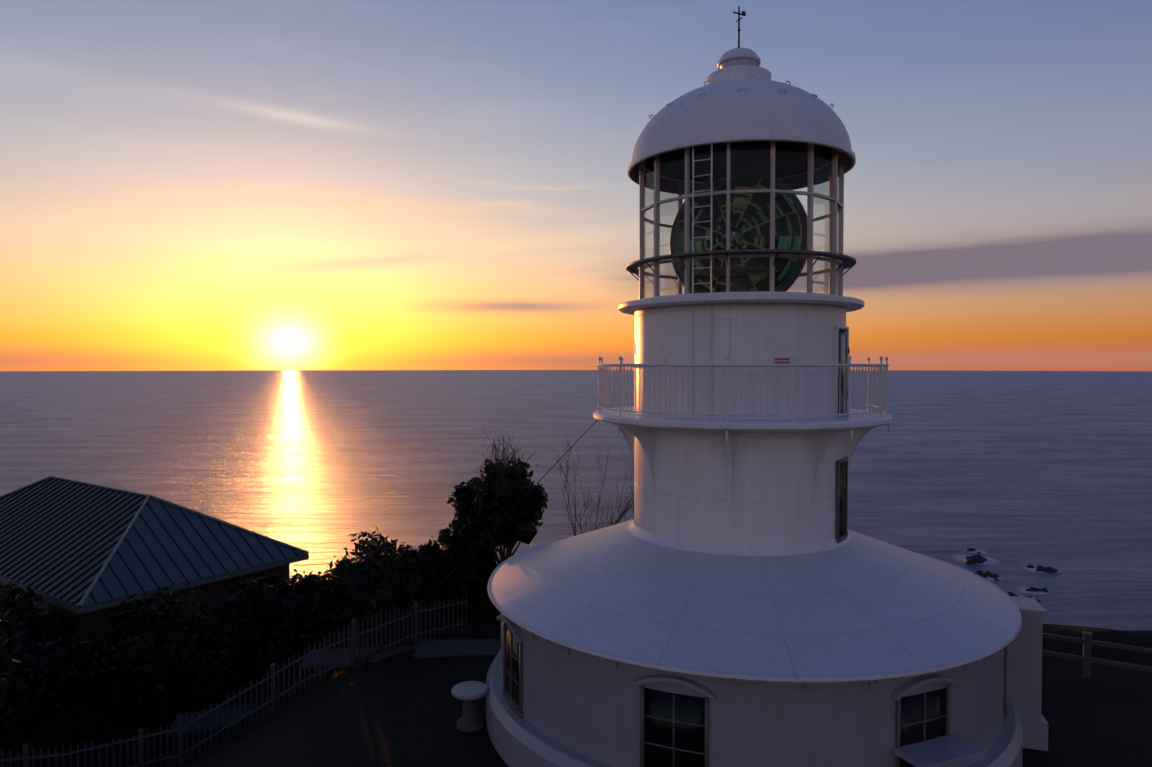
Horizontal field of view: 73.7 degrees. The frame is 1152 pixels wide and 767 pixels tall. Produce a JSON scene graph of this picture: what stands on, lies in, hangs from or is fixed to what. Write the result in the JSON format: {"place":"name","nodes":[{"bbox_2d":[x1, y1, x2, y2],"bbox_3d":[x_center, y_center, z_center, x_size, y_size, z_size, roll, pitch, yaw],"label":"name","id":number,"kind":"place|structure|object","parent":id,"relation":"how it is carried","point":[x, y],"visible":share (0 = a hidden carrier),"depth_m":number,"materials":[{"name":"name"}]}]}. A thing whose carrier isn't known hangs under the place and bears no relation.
{"place":"outdoors","nodes":[
{"label":"outdoors","id":0,"kind":"place"},
{"bbox_2d":[168,639,500,736],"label":"concrete path","id":1,"kind":"structure","parent":0,"point":[432,648],"depth_m":20.24,"materials":[{"name":"grey concrete"}]},
{"bbox_2d":[0,370,1151,630],"bbox_3d":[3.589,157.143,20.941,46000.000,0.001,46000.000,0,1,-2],"label":"sea","id":2,"kind":"structure","parent":0,"point":[1010,476],"depth_m":1333.92,"materials":[{"name":"blue liquid"}]},
{"bbox_2d":[964,548,1056,602],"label":"sea rocks","id":3,"kind":"object","parent":2,"relation":"in","point":[974,559],"visible":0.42,"depth_m":584.02,"materials":[{"name":"black stone"}]},
{"bbox_2d":[0,589,1151,766],"bbox_3d":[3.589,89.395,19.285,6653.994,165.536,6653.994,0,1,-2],"label":"ground","id":4,"kind":"structure","parent":0,"point":[403,709],"depth_m":18.00,"materials":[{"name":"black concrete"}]},
{"bbox_2d":[0,620,28,711],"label":"bush","id":5,"kind":"object","parent":4,"relation":"on","point":[6,658],"visible":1,"depth_m":13.12,"materials":[{"name":"green plant"}]},
{"bbox_2d":[0,578,78,649],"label":"bush","id":6,"kind":"object","parent":4,"relation":"on","point":[14,605],"visible":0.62,"depth_m":20.60,"materials":[{"name":"green plant"}]},
{"bbox_2d":[0,475,308,701],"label":"keeper house","id":7,"kind":"structure","parent":4,"relation":"on","point":[91,556],"depth_m":24.72,"materials":[{"name":"teal metal"}]},
{"bbox_2d":[69,579,251,718],"bbox_3d":[-11.151,7.311,20.736,4.500,3.885,4.176,0,1,18],"label":"red bush","id":8,"kind":"object","parent":4,"relation":"on","point":[161,653],"visible":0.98,"depth_m":20.00,"materials":[{"name":"grey plant"}]},
{"bbox_2d":[0,595,466,766],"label":"picket fence","id":9,"kind":"object","parent":4,"relation":"on","point":[25,758],"visible":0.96,"depth_m":18.66,"materials":[{"name":"grey paint"}]},
{"bbox_2d":[218,568,355,677],"bbox_3d":[-8.935,7.197,22.937,4.269,3.256,4.340,0,1,-2],"label":"red bush","id":10,"kind":"object","parent":4,"relation":"on","point":[281,621],"visible":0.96,"depth_m":22.05,"materials":[{"name":"grey plant"}]},
{"bbox_2d":[311,525,432,634],"bbox_3d":[-5.887,5.812,22.517,3.373,3.314,3.841,0,1,-2],"label":"edge bush","id":11,"kind":"object","parent":4,"relation":"on","point":[374,582],"visible":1,"depth_m":21.86,"materials":[{"name":"green plant"}]},
{"bbox_2d":[331,543,499,601],"bbox_3d":[-5.618,7.393,26.802,12.502,4.117,5.166,0,1,19],"label":"sasa","id":12,"kind":"object","parent":4,"relation":"on","point":[484,577],"visible":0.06,"depth_m":24.92,"materials":[{"name":"green plant"}]},
{"bbox_2d":[399,551,465,615],"bbox_3d":[-4.633,6.153,23.636,2.198,2.417,2.953,-1,2,-30],"label":"bush","id":13,"kind":"object","parent":4,"relation":"on","point":[432,577],"visible":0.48,"depth_m":22.95,"materials":[{"name":"green plant"}]},
{"bbox_2d":[418,536,491,606],"bbox_3d":[-4.091,5.947,24.261,2.893,2.433,2.930,0,1,-2],"label":"edge bush","id":14,"kind":"object","parent":4,"relation":"on","point":[471,578],"visible":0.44,"depth_m":23.62,"materials":[{"name":"green plant"}]},
{"bbox_2d":[437,518,501,589],"bbox_3d":[-3.529,5.561,24.840,2.262,2.561,2.623,0,1,-2],"label":"bush","id":15,"kind":"object","parent":4,"relation":"on","point":[462,538],"visible":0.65,"depth_m":24.11,"materials":[{"name":"plant"}]},
{"bbox_2d":[451,681,488,731],"bbox_3d":[-2.232,6.837,16.191,0.780,0.855,0.780,0,1,-2],"label":"pedestal","id":16,"kind":"object","parent":4,"relation":"on","point":[469,693],"visible":0.96,"depth_m":16.05,"materials":[{"name":"paint"}]},
{"bbox_2d":[447,425,552,564],"bbox_3d":[-2.486,4.104,24.648,3.449,5.515,3.614,0,1,-2],"label":"tall tree","id":17,"kind":"object","parent":4,"relation":"on","point":[485,507],"visible":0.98,"depth_m":24.04,"materials":[{"name":"green plant"}]},
{"bbox_2d":[553,429,633,535],"bbox_3d":[0.751,4.237,24.900,4.421,5.392,3.436,1,2,32],"label":"bare shrub","id":18,"kind":"object","parent":4,"relation":"on","point":[599,501],"visible":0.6,"depth_m":25.15,"materials":[{"name":"brown plant"}]},
{"bbox_2d":[588,450,633,527],"bbox_3d":[1.976,4.689,24.257,3.512,5.465,3.251,0,1,-2],"label":"bare shrub","id":19,"kind":"object","parent":4,"relation":"on","point":[617,508],"visible":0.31,"depth_m":23.90,"materials":[{"name":"brown plant"}]},
{"bbox_2d":[486,6,1047,766],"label":"lighthouse","id":20,"kind":"object","parent":4,"relation":"on","point":[734,592],"visible":0.9,"depth_m":14.71,"materials":[{"name":"paint"}]},
{"bbox_2d":[354,420,596,671],"bbox_3d":[-2.521,4.035,18.875,6.434,6.586,0.364,0,1,12],"label":"guy wire","id":21,"kind":"object","parent":20,"relation":"attached to","point":[360,663],"visible":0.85,"depth_m":19.43,"materials":[{"name":"black metal"}]},
{"bbox_2d":[670,170,806,293],"bbox_3d":[3.589,-3.149,17.023,2.858,3.080,1.900,0,1,-2],"label":"lighthouse lens","id":22,"kind":"object","parent":20,"relation":"on","point":[755,234],"depth_m":16.55,"materials":[{"name":"green glass"}]},
{"bbox_2d":[643,142,839,297],"bbox_3d":[3.589,-3.369,17.018,4.270,3.120,4.270,0,1,-2],"label":"lantern glass","id":23,"kind":"object","parent":20,"relation":"attached to","point":[669,188],"visible":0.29,"depth_m":17.84,"materials":[{"name":"white"}]},
{"bbox_2d":[1042,631,1151,678],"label":"rail fence","id":24,"kind":"object","parent":4,"relation":"on","point":[1087,641],"visible":0.33,"depth_m":18.71,"materials":[{"name":"brown paint"}]},
{"bbox_2d":[0,0,1151,370],"label":"sky","id":25,"kind":"structure","parent":0,"point":[186,185],"materials":[{"name":"orange"}]}
]}

